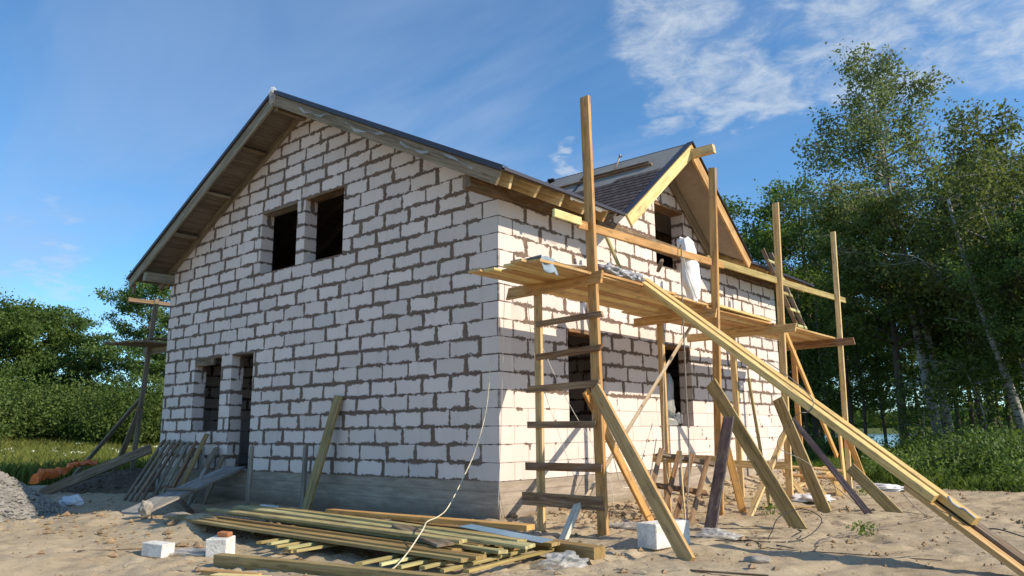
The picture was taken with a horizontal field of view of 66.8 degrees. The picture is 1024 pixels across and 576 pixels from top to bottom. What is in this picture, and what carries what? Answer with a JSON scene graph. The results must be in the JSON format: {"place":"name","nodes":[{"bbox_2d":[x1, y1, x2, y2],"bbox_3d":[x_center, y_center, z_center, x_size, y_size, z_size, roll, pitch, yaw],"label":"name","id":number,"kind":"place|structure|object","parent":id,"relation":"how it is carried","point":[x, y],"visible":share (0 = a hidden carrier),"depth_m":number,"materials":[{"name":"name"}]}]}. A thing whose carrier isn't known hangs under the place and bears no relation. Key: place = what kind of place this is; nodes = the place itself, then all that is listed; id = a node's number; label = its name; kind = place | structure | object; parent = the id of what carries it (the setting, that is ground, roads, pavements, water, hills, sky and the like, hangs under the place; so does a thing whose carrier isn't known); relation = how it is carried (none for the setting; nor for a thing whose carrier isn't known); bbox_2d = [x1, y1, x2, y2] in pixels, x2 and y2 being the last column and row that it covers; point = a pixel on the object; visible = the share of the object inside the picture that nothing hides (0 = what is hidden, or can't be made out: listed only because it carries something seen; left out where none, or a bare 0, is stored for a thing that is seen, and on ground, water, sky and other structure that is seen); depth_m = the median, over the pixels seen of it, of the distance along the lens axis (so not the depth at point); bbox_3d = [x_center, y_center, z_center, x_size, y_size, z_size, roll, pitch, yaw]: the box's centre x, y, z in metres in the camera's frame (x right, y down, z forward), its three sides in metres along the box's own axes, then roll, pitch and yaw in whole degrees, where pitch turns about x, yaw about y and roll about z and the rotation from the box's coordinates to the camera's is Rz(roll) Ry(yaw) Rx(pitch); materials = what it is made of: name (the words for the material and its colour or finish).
{"place":"outdoors","nodes":[
{"label":"outdoors","id":0,"kind":"place"},
{"bbox_2d":[0,423,1023,575],"bbox_3d":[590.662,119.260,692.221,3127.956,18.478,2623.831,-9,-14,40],"label":"ground","id":1,"kind":"structure","parent":0,"point":[964,559],"depth_m":8.63,"materials":[{"name":"sand"}]},
{"bbox_2d":[0,287,62,381],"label":"pine like tree","id":2,"kind":"object","parent":1,"relation":"on","point":[7,305],"visible":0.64,"depth_m":49.94,"materials":[{"name":"green plant"}]},
{"bbox_2d":[0,304,67,398],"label":"pine like tree","id":3,"kind":"object","parent":1,"relation":"on","point":[28,351],"visible":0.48,"depth_m":51.17,"materials":[{"name":"green plant"}]},
{"bbox_2d":[0,471,69,521],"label":"gravel heap","id":4,"kind":"object","parent":1,"relation":"on","point":[19,500],"visible":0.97,"depth_m":12.38,"materials":[{"name":"gravel"}]},
{"bbox_2d":[0,377,90,442],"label":"shrub","id":5,"kind":"object","parent":1,"relation":"on","point":[21,428],"visible":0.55,"depth_m":40.05,"materials":[{"name":"green plant"}]},
{"bbox_2d":[0,358,95,439],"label":"shrub","id":6,"kind":"object","parent":1,"relation":"on","point":[47,384],"visible":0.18,"depth_m":42.55,"materials":[{"name":"green plant"}]},
{"bbox_2d":[1,299,122,401],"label":"pine like tree","id":7,"kind":"object","parent":1,"relation":"on","point":[59,338],"visible":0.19,"depth_m":56.59,"materials":[{"name":"green plant"}]},
{"bbox_2d":[12,305,119,386],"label":"broad tree","id":8,"kind":"object","parent":1,"relation":"on","point":[82,330],"visible":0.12,"depth_m":60.59,"materials":[{"name":"green plant"}]},
{"bbox_2d":[0,370,148,441],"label":"shrub","id":9,"kind":"object","parent":1,"relation":"on","point":[70,396],"visible":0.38,"depth_m":41.16,"materials":[{"name":"green plant"}]},
{"bbox_2d":[0,435,159,484],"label":"meadow grass","id":10,"kind":"structure","parent":1,"relation":"on","point":[23,463],"depth_m":26.44,"materials":[{"name":"plant"}]},
{"bbox_2d":[42,337,125,396],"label":"broad tree","id":11,"kind":"object","parent":1,"relation":"on","point":[74,363],"visible":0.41,"depth_m":55.46,"materials":[{"name":"green plant"}]},
{"bbox_2d":[41,383,133,441],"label":"shrub","id":12,"kind":"object","parent":1,"relation":"on","point":[67,430],"visible":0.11,"depth_m":40.89,"materials":[{"name":"green plant"}]},
{"bbox_2d":[39,444,151,494],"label":"leaning board","id":13,"kind":"object","parent":1,"relation":"on","point":[94,471],"visible":0.93,"depth_m":17.10,"materials":[{"name":"grey wood"}]},
{"bbox_2d":[41,366,161,446],"bbox_3d":[-19.806,6.304,40.807,8.147,4.460,8.613,-9,-14,40],"label":"shrub","id":14,"kind":"object","parent":1,"relation":"on","point":[108,410],"visible":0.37,"depth_m":39.55,"materials":[{"name":"green plant"}]},
{"bbox_2d":[53,383,162,445],"bbox_3d":[-18.467,6.910,41.433,7.291,3.715,8.638,-4,-11,16],"label":"shrub","id":15,"kind":"object","parent":1,"relation":"on","point":[157,407],"visible":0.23,"depth_m":39.28,"materials":[{"name":"green plant"}]},
{"bbox_2d":[60,468,156,493],"bbox_3d":[-9.154,4.598,18.601,4.049,0.587,3.053,-9,-14,40],"label":"soil heap","id":16,"kind":"object","parent":1,"relation":"on","point":[118,481],"visible":0.53,"depth_m":17.49,"materials":[{"name":"soil"}]},
{"bbox_2d":[29,460,97,483],"bbox_3d":[-10.346,4.240,18.027,0.257,0.442,2.738,0,-11,-3],"label":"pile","id":17,"kind":"object","parent":16,"relation":"on","point":[42,474],"visible":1,"depth_m":17.44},
{"bbox_2d":[70,270,170,405],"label":"broad tree","id":18,"kind":"object","parent":1,"relation":"on","point":[127,362],"visible":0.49,"depth_m":51.48,"materials":[{"name":"green plant"}]},
{"bbox_2d":[71,297,169,475],"bbox_3d":[-6.961,2.877,20.434,4.506,4.631,8.544,-23,-25,64],"label":"scaffold","id":19,"kind":"object","parent":1,"relation":"on","point":[150,345],"visible":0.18,"depth_m":18.69,"materials":[{"name":"brown wood"}]},
{"bbox_2d":[122,439,181,501],"bbox_3d":[-7.273,3.691,15.761,0.662,1.217,2.231,0,-11,-1],"label":"pallet","id":20,"kind":"object","parent":1,"relation":"on","point":[139,486],"visible":0.92,"depth_m":15.68,"materials":[{"name":"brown wood"}]},
{"bbox_2d":[141,540,174,557],"bbox_3d":[-3.729,2.753,8.184,0.286,0.153,0.180,-4,-11,20],"label":"aerated block","id":21,"kind":"object","parent":1,"relation":"on","point":[157,549],"depth_m":8.12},
{"bbox_2d":[150,440,197,498],"bbox_3d":[-6.688,3.630,15.419,0.544,1.172,1.894,0,-11,-3],"label":"pallet","id":22,"kind":"object","parent":1,"relation":"on","point":[181,469],"visible":0.76,"depth_m":15.52,"materials":[{"name":"grey wood"}]},
{"bbox_2d":[121,466,245,515],"bbox_3d":[-5.470,3.409,13.164,0.570,0.601,3.940,-1,-11,4],"label":"door ramp","id":23,"kind":"structure","parent":1,"relation":"on","point":[171,495],"depth_m":12.93,"materials":[{"name":"grey wood"}]},
{"bbox_2d":[175,433,208,501],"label":"leaning board","id":24,"kind":"object","parent":1,"relation":"on","point":[194,460],"visible":0.76,"depth_m":15.34,"materials":[{"name":"grey wood"}]},
{"bbox_2d":[205,535,234,556],"bbox_3d":[-3.041,2.704,8.104,0.220,0.211,0.249,-1,-11,2],"label":"aerated block","id":25,"kind":"object","parent":1,"relation":"on","point":[215,544],"depth_m":7.99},
{"bbox_2d":[245,446,254,505],"bbox_3d":[-4.660,3.426,13.790,0.110,1.214,0.066,-9,-14,40],"label":"stake","id":26,"kind":"object","parent":1,"relation":"on","point":[249,476],"visible":0.79,"depth_m":13.78,"materials":[{"name":"grey wood"}]},
{"bbox_2d":[300,445,308,508],"bbox_3d":[-3.552,3.314,13.249,0.110,1.250,0.065,-9,-14,40],"label":"stake","id":27,"kind":"object","parent":1,"relation":"on","point":[304,472],"visible":0.69,"depth_m":13.25,"materials":[{"name":"grey wood"}]},
{"bbox_2d":[167,516,471,561],"bbox_3d":[-2.466,2.693,8.503,5.613,0.050,0.125,-10,-14,41],"label":"pile board","id":28,"kind":"object","parent":1,"relation":"on","point":[357,544],"visible":0.99,"depth_m":7.88,"materials":[{"name":"green wood"}]},
{"bbox_2d":[301,395,342,509],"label":"leaning board","id":29,"kind":"object","parent":1,"relation":"on","point":[309,497],"visible":0.88,"depth_m":12.99,"materials":[{"name":"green wood"}]},
{"bbox_2d":[213,553,461,575],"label":"foreground beam","id":30,"kind":"structure","parent":1,"relation":"on","point":[234,561],"depth_m":6.86,"materials":[{"name":"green wood"}]},
{"bbox_2d":[392,358,490,568],"bbox_3d":[-0.944,1.605,8.140,0.431,2.238,5.184,-3,-11,13],"label":"hose","id":31,"kind":"object","parent":1,"relation":"on","point":[460,482],"visible":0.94,"depth_m":9.90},
{"bbox_2d":[126,89,813,519],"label":"unfinished house","id":32,"kind":"structure","parent":1,"relation":"on","point":[304,259],"depth_m":13.74,"materials":[{"name":"concrete"}]},
{"bbox_2d":[462,542,487,546],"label":"pile board","id":33,"kind":"object","parent":1,"relation":"on","point":[475,544],"visible":0.05,"depth_m":7.42,"materials":[{"name":"brown wood"}]},
{"bbox_2d":[228,514,507,553],"bbox_3d":[-1.952,2.727,8.802,5.176,0.071,0.140,-10,-14,43],"label":"pile board","id":34,"kind":"object","parent":33,"relation":"on","point":[484,549],"visible":0.56,"depth_m":8.03,"materials":[{"name":"brown wood"}]},
{"bbox_2d":[206,508,466,543],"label":"pile board","id":35,"kind":"object","parent":34,"relation":"on","point":[456,540],"visible":0.98,"depth_m":8.57,"materials":[{"name":"brown wood"}]},
{"bbox_2d":[232,505,534,549],"bbox_3d":[-1.870,2.734,9.053,5.700,0.071,0.141,-11,-15,43],"label":"pile board","id":36,"kind":"object","parent":33,"relation":"on","point":[504,543],"visible":0.83,"depth_m":8.68,"materials":[{"name":"brown wood"}]},
{"bbox_2d":[246,505,526,541],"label":"pile board","id":37,"kind":"object","parent":36,"relation":"on","point":[418,526],"visible":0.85,"depth_m":8.54,"materials":[{"name":"brown wood"}]},
{"bbox_2d":[440,548,533,572],"bbox_3d":[-0.195,2.454,7.035,0.056,0.034,1.414,-7,-13,33],"label":"lath","id":38,"kind":"object","parent":1,"relation":"on","point":[473,563],"visible":0.95,"depth_m":6.90,"materials":[{"name":"beige wood"}]},
{"bbox_2d":[392,520,605,559],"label":"pile board","id":39,"kind":"object","parent":1,"relation":"on","point":[582,550],"visible":0.36,"depth_m":7.41,"materials":[{"name":"beige wood"}]},
{"bbox_2d":[463,548,554,572],"bbox_3d":[0.009,2.430,6.952,0.056,0.034,1.408,-7,-13,33],"label":"lath","id":40,"kind":"object","parent":1,"relation":"on","point":[505,561],"visible":1,"depth_m":6.86,"materials":[{"name":"beige wood"}]},
{"bbox_2d":[0,470,1023,575],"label":"soil clods","id":41,"kind":"object","parent":1,"relation":"on","point":[199,545],"visible":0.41,"depth_m":9.96,"materials":[{"name":"soil"}]},
{"bbox_2d":[44,487,1017,575],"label":"wood chips","id":42,"kind":"object","parent":1,"relation":"on","point":[125,565],"visible":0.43,"depth_m":8.23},
{"bbox_2d":[559,503,581,539],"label":"leaning board","id":43,"kind":"object","parent":1,"relation":"on","point":[570,522],"visible":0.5,"depth_m":9.10,"materials":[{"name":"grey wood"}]},
{"bbox_2d":[579,324,691,513],"bbox_3d":[1.932,1.656,11.322,0.098,3.380,4.876,-8,-13,34],"label":"leaning board","id":44,"kind":"object","parent":1,"relation":"on","point":[628,428],"visible":0.61,"depth_m":11.36,"materials":[{"name":"brown wood"}]},
{"bbox_2d":[590,383,695,560],"bbox_3d":[1.332,1.900,8.302,0.102,1.862,1.977,3,-11,-20],"label":"leaning board","id":45,"kind":"object","parent":1,"relation":"on","point":[681,548],"visible":0.94,"depth_m":8.12,"materials":[{"name":"brown wood"}]},
{"bbox_2d":[637,519,689,549],"bbox_3d":[1.604,2.594,8.206,0.600,0.250,0.250,9,-14,-43],"label":"aerated block","id":46,"kind":"object","parent":1,"relation":"on","point":[650,534],"depth_m":8.02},
{"bbox_2d":[468,95,864,535],"bbox_3d":[3.212,0.928,13.171,2.313,5.717,10.763,-9,-14,40],"label":"wooden scaffold","id":47,"kind":"object","parent":1,"relation":"on","point":[593,287],"visible":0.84,"depth_m":11.07,"materials":[{"name":"brown wood"}]},
{"bbox_2d":[679,244,689,519],"bbox_3d":[2.357,1.192,10.643,0.064,3.926,1.122,-4,-11,16],"label":"hoist rope","id":48,"kind":"object","parent":47,"relation":"hanging from","point":[686,391],"visible":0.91,"depth_m":10.90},
{"bbox_2d":[677,236,700,301],"bbox_3d":[2.716,-0.287,11.867,0.263,1.010,0.462,-9,-14,40],"label":"hanging sack","id":49,"kind":"object","parent":47,"relation":"hanging from","point":[692,266],"visible":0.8,"depth_m":11.75,"materials":[{"name":"white plastic"}]},
{"bbox_2d":[761,248,806,329],"bbox_3d":[5.899,0.120,16.757,0.708,2.003,0.696,-9,-14,40],"label":"ladder","id":50,"kind":"object","parent":47,"relation":"on","point":[787,292],"visible":0.66,"depth_m":16.75,"materials":[{"name":"brown wood"}]},
{"bbox_2d":[641,448,714,523],"bbox_3d":[2.377,2.816,11.090,0.873,1.034,1.244,-5,-12,23],"label":"pallet","id":51,"kind":"object","parent":1,"relation":"on","point":[670,486],"visible":0.69,"depth_m":11.21,"materials":[{"name":"brown wood"}]},
{"bbox_2d":[703,416,733,532],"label":"leaning board","id":52,"kind":"object","parent":1,"relation":"on","point":[714,502],"visible":0.88,"depth_m":10.10,"materials":[{"name":"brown wood"}]},
{"bbox_2d":[706,378,807,528],"bbox_3d":[3.342,2.268,10.801,0.118,2.120,1.763,4,-12,-24],"label":"leaning board","id":53,"kind":"object","parent":1,"relation":"on","point":[771,483],"visible":0.9,"depth_m":10.67,"materials":[{"name":"brown wood"}]},
{"bbox_2d":[747,377,770,505],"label":"leaning board","id":54,"kind":"object","parent":1,"relation":"on","point":[756,426],"visible":0.62,"depth_m":13.23,"materials":[{"name":"beige wood"}]},
{"bbox_2d":[740,223,856,431],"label":"alder tree","id":55,"kind":"object","parent":1,"relation":"on","point":[809,299],"visible":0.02,"depth_m":40.47,"materials":[{"name":"green plant"}]},
{"bbox_2d":[773,396,831,512],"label":"leaning board","id":56,"kind":"object","parent":1,"relation":"on","point":[819,498],"visible":0.91,"depth_m":12.33,"materials":[{"name":"brown wood"}]},
{"bbox_2d":[774,289,836,449],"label":"slender tree","id":57,"kind":"object","parent":1,"relation":"on","point":[803,386],"visible":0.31,"depth_m":36.27,"materials":[{"name":"green plant"}]},
{"bbox_2d":[782,465,844,496],"bbox_3d":[5.861,3.790,15.199,1.288,0.581,2.268,-9,-14,40],"label":"trestle","id":58,"kind":"object","parent":1,"relation":"on","point":[826,473],"visible":0.44,"depth_m":15.23,"materials":[{"name":"brown wood"}]},
{"bbox_2d":[774,261,856,438],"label":"tall tree","id":59,"kind":"object","parent":1,"relation":"on","point":[814,274],"visible":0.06,"depth_m":41.06,"materials":[{"name":"green plant"}]},
{"bbox_2d":[786,296,852,437],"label":"slender tree","id":60,"kind":"object","parent":1,"relation":"on","point":[821,369],"visible":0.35,"depth_m":35.19,"materials":[{"name":"green plant"}]},
{"bbox_2d":[718,159,933,447],"bbox_3d":[15.982,1.201,40.182,12.788,14.853,12.059,-2,-11,9],"label":"alder tree","id":61,"kind":"object","parent":1,"relation":"on","point":[794,227],"visible":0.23,"depth_m":38.64,"materials":[{"name":"green plant"}]},
{"bbox_2d":[793,418,871,513],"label":"leaning board","id":62,"kind":"object","parent":1,"relation":"on","point":[847,487],"visible":0.84,"depth_m":12.12,"materials":[{"name":"brown wood"}]},
{"bbox_2d":[805,297,884,425],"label":"slender tree","id":63,"kind":"object","parent":1,"relation":"on","point":[847,381],"visible":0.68,"depth_m":33.06,"materials":[{"name":"green plant"}]},
{"bbox_2d":[804,427,891,458],"bbox_3d":[11.480,5.528,27.336,3.715,1.494,3.521,-1,-11,5],"label":"shrub","id":64,"kind":"object","parent":1,"relation":"on","point":[826,450],"visible":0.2,"depth_m":26.81,"materials":[{"name":"green plant"}]},
{"bbox_2d":[816,300,893,435],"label":"slender tree","id":65,"kind":"object","parent":1,"relation":"on","point":[857,358],"visible":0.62,"depth_m":33.35,"materials":[{"name":"green plant"}]},
{"bbox_2d":[846,464,902,512],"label":"leaning board","id":66,"kind":"object","parent":1,"relation":"on","point":[870,487],"visible":0.88,"depth_m":11.90,"materials":[{"name":"brown wood"}]},
{"bbox_2d":[833,348,921,441],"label":"tall tree","id":67,"kind":"object","parent":1,"relation":"on","point":[873,418],"visible":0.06,"depth_m":55.13,"materials":[{"name":"green plant"}]},
{"bbox_2d":[844,289,914,448],"bbox_3d":[16.171,3.521,34.615,3.213,8.005,3.153,1,-11,-8],"label":"slender tree","id":68,"kind":"object","parent":1,"relation":"on","point":[873,367],"visible":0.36,"depth_m":34.37,"materials":[{"name":"green plant"}]},
{"bbox_2d":[791,180,973,445],"bbox_3d":[14.724,1.398,29.778,6.427,10.691,6.827,1,-11,-8],"label":"alder tree","id":69,"kind":"object","parent":1,"relation":"on","point":[870,321],"visible":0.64,"depth_m":29.44,"materials":[{"name":"green plant"}]},
{"bbox_2d":[769,38,1005,438],"bbox_3d":[15.008,-1.724,31.105,8.789,16.984,9.194,-9,-14,40],"label":"birch tree","id":70,"kind":"object","parent":1,"relation":"on","point":[873,129],"visible":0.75,"depth_m":30.47,"materials":[{"name":"green plant"}]},
{"bbox_2d":[791,449,1023,491],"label":"meadow grass","id":71,"kind":"structure","parent":1,"relation":"on","point":[974,480],"depth_m":16.51,"materials":[{"name":"green plant"}]},
{"bbox_2d":[868,322,948,432],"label":"tall tree","id":72,"kind":"object","parent":1,"relation":"on","point":[914,358],"visible":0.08,"depth_m":44.26,"materials":[{"name":"green plant"}]},
{"bbox_2d":[856,208,979,442],"bbox_3d":[15.641,1.711,29.761,3.081,9.641,3.439,6,-13,-32],"label":"slender tree","id":73,"kind":"object","parent":1,"relation":"on","point":[943,413],"visible":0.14,"depth_m":29.80,"materials":[{"name":"green plant"}]},
{"bbox_2d":[865,426,975,465],"bbox_3d":[11.484,4.519,21.614,3.169,1.344,3.344,3,-11,-16],"label":"shrub","id":74,"kind":"object","parent":1,"relation":"on","point":[909,445],"visible":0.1,"depth_m":21.62,"materials":[{"name":"green plant"}]},
{"bbox_2d":[871,352,971,443],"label":"slender tree","id":75,"kind":"object","parent":1,"relation":"on","point":[912,409],"visible":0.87,"depth_m":27.62,"materials":[{"name":"green plant"}]},
{"bbox_2d":[837,401,1023,427],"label":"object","id":76,"kind":"object","parent":1,"relation":"on","point":[858,422],"visible":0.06,"depth_m":582.94,"materials":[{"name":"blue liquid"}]},
{"bbox_2d":[854,157,1022,432],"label":"tall tree","id":77,"kind":"object","parent":1,"relation":"on","point":[987,389],"visible":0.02,"depth_m":32.39,"materials":[{"name":"green plant"}]},
{"bbox_2d":[856,98,1023,380],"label":"birch tree","id":78,"kind":"object","parent":1,"relation":"on","point":[998,183],"visible":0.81,"depth_m":26.27,"materials":[{"name":"green plant"}]},
{"bbox_2d":[858,435,1023,486],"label":"weeds","id":79,"kind":"object","parent":1,"relation":"on","point":[870,463],"visible":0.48,"depth_m":16.84,"materials":[{"name":"green plant"}]},
{"bbox_2d":[870,478,1023,491],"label":"weeds","id":80,"kind":"object","parent":1,"relation":"on","point":[942,487],"visible":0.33,"depth_m":15.63,"materials":[{"name":"green plant"}]},
{"bbox_2d":[889,266,1019,437],"bbox_3d":[17.621,2.865,30.901,4.851,7.944,4.676,-6,-12,26],"label":"tall tree","id":81,"kind":"object","parent":1,"relation":"on","point":[936,338],"visible":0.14,"depth_m":30.57,"materials":[{"name":"green plant"}]},
{"bbox_2d":[890,416,1022,454],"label":"shrub","id":82,"kind":"object","parent":1,"relation":"on","point":[937,433],"visible":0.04,"depth_m":22.18,"materials":[{"name":"green plant"}]},
{"bbox_2d":[890,417,1023,478],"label":"shrub","id":83,"kind":"object","parent":1,"relation":"on","point":[970,449],"visible":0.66,"depth_m":17.36,"materials":[{"name":"green plant"}]},
{"bbox_2d":[904,484,1023,575],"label":"long beam","id":84,"kind":"structure","parent":1,"relation":"on","point":[993,550],"depth_m":6.87,"materials":[{"name":"brown wood"}]},
{"bbox_2d":[640,282,938,501],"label":"long beam","id":85,"kind":"structure","parent":84,"relation":"on","point":[885,462],"depth_m":8.36,"materials":[{"name":"brown wood"}]},
{"bbox_2d":[764,360,934,516],"bbox_3d":[4.233,2.026,9.908,1.830,2.025,5.088,-6,-12,28],"label":"rope","id":86,"kind":"object","parent":85,"relation":"hanging from","point":[812,466],"visible":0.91,"depth_m":9.57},
{"bbox_2d":[905,199,1023,436],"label":"slender tree","id":87,"kind":"object","parent":1,"relation":"on","point":[1018,412],"visible":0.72,"depth_m":25.79,"materials":[{"name":"green plant"}]},
{"bbox_2d":[908,336,1023,432],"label":"slender tree","id":88,"kind":"object","parent":1,"relation":"on","point":[998,385],"visible":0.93,"depth_m":25.63,"materials":[{"name":"green plant"}]},
{"bbox_2d":[929,245,1017,432],"bbox_3d":[18.239,2.331,28.443,5.063,8.290,5.044,8,-14,-40],"label":"tall tree","id":89,"kind":"object","parent":1,"relation":"on","point":[948,340],"visible":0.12,"depth_m":28.72,"materials":[{"name":"green plant"}]},
{"bbox_2d":[934,242,1021,430],"bbox_3d":[17.276,2.147,29.056,2.723,8.657,3.345,1,-11,-6],"label":"slender tree","id":90,"kind":"object","parent":1,"relation":"on","point":[979,415],"visible":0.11,"depth_m":28.50,"materials":[{"name":"green plant"}]},
{"bbox_2d":[936,500,1023,565],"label":"long beam","id":91,"kind":"structure","parent":1,"relation":"on","point":[1014,553],"depth_m":6.86,"materials":[{"name":"brown wood"}]},
{"bbox_2d":[643,277,980,524],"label":"long beam","id":92,"kind":"structure","parent":91,"relation":"on","point":[942,498],"depth_m":8.09,"materials":[{"name":"brown wood"}]},
{"bbox_2d":[937,206,1023,365],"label":"tall tree","id":93,"kind":"object","parent":1,"relation":"on","point":[1017,218],"visible":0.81,"depth_m":24.73,"materials":[{"name":"green plant"}]},
{"bbox_2d":[938,411,1023,446],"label":"shrub","id":94,"kind":"object","parent":1,"relation":"on","point":[1011,429],"visible":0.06,"depth_m":22.51,"materials":[{"name":"green plant"}]},
{"bbox_2d":[970,186,1023,383],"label":"slender tree","id":95,"kind":"object","parent":1,"relation":"on","point":[1012,207],"visible":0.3,"depth_m":25.71,"materials":[{"name":"green plant"}]},
{"bbox_2d":[993,252,1023,358],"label":"tall tree","id":96,"kind":"object","parent":1,"relation":"on","point":[1021,305],"visible":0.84,"depth_m":23.66,"materials":[{"name":"green plant"}]},
{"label":"pile board","id":97,"kind":"object","parent":1,"relation":"on","visible":0},
{"bbox_2d":[177,514,485,559],"bbox_3d":[-2.348,2.687,8.550,5.650,0.049,0.139,-10,-14,41],"label":"pile board","id":98,"kind":"object","parent":97,"relation":"on","point":[472,556],"visible":0.76,"depth_m":7.77,"materials":[{"name":"brown wood"}]},
{"bbox_2d":[392,524,454,546],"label":"pile board","id":99,"kind":"object","parent":98,"relation":"on","point":[435,542],"visible":0.78,"depth_m":7.47,"materials":[{"name":"brown wood"}]},
{"bbox_2d":[211,515,461,550],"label":"pile board","id":100,"kind":"object","parent":97,"relation":"on","point":[330,532],"visible":0.73,"depth_m":8.44,"materials":[{"name":"green wood"}]},
{"bbox_2d":[0,0,1023,412],"label":"sky","id":101,"kind":"structure","parent":0,"point":[113,113],"materials":[{"name":"blue"}]},
{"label":"pile board","id":102,"kind":"object","parent":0,"visible":0},
{"bbox_2d":[281,507,559,546],"bbox_3d":[-1.436,2.804,9.270,0.144,0.052,5.328,10,-15,-44],"label":"pile board","id":103,"kind":"object","parent":102,"relation":"on","point":[551,543],"visible":0.16,"depth_m":7.54,"materials":[{"name":"brown wood"}]},
{"bbox_2d":[325,509,534,530],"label":"pile board","id":104,"kind":"object","parent":103,"relation":"on","point":[485,523],"visible":0.91,"depth_m":8.86,"materials":[{"name":"beige wood"}]},
{"bbox_2d":[458,524,552,542],"bbox_3d":[-0.092,2.468,7.832,0.149,0.051,1.387,8,-13,-37],"label":"metal strip","id":105,"kind":"object","parent":102,"relation":"on","point":[507,533],"visible":0.93,"depth_m":7.78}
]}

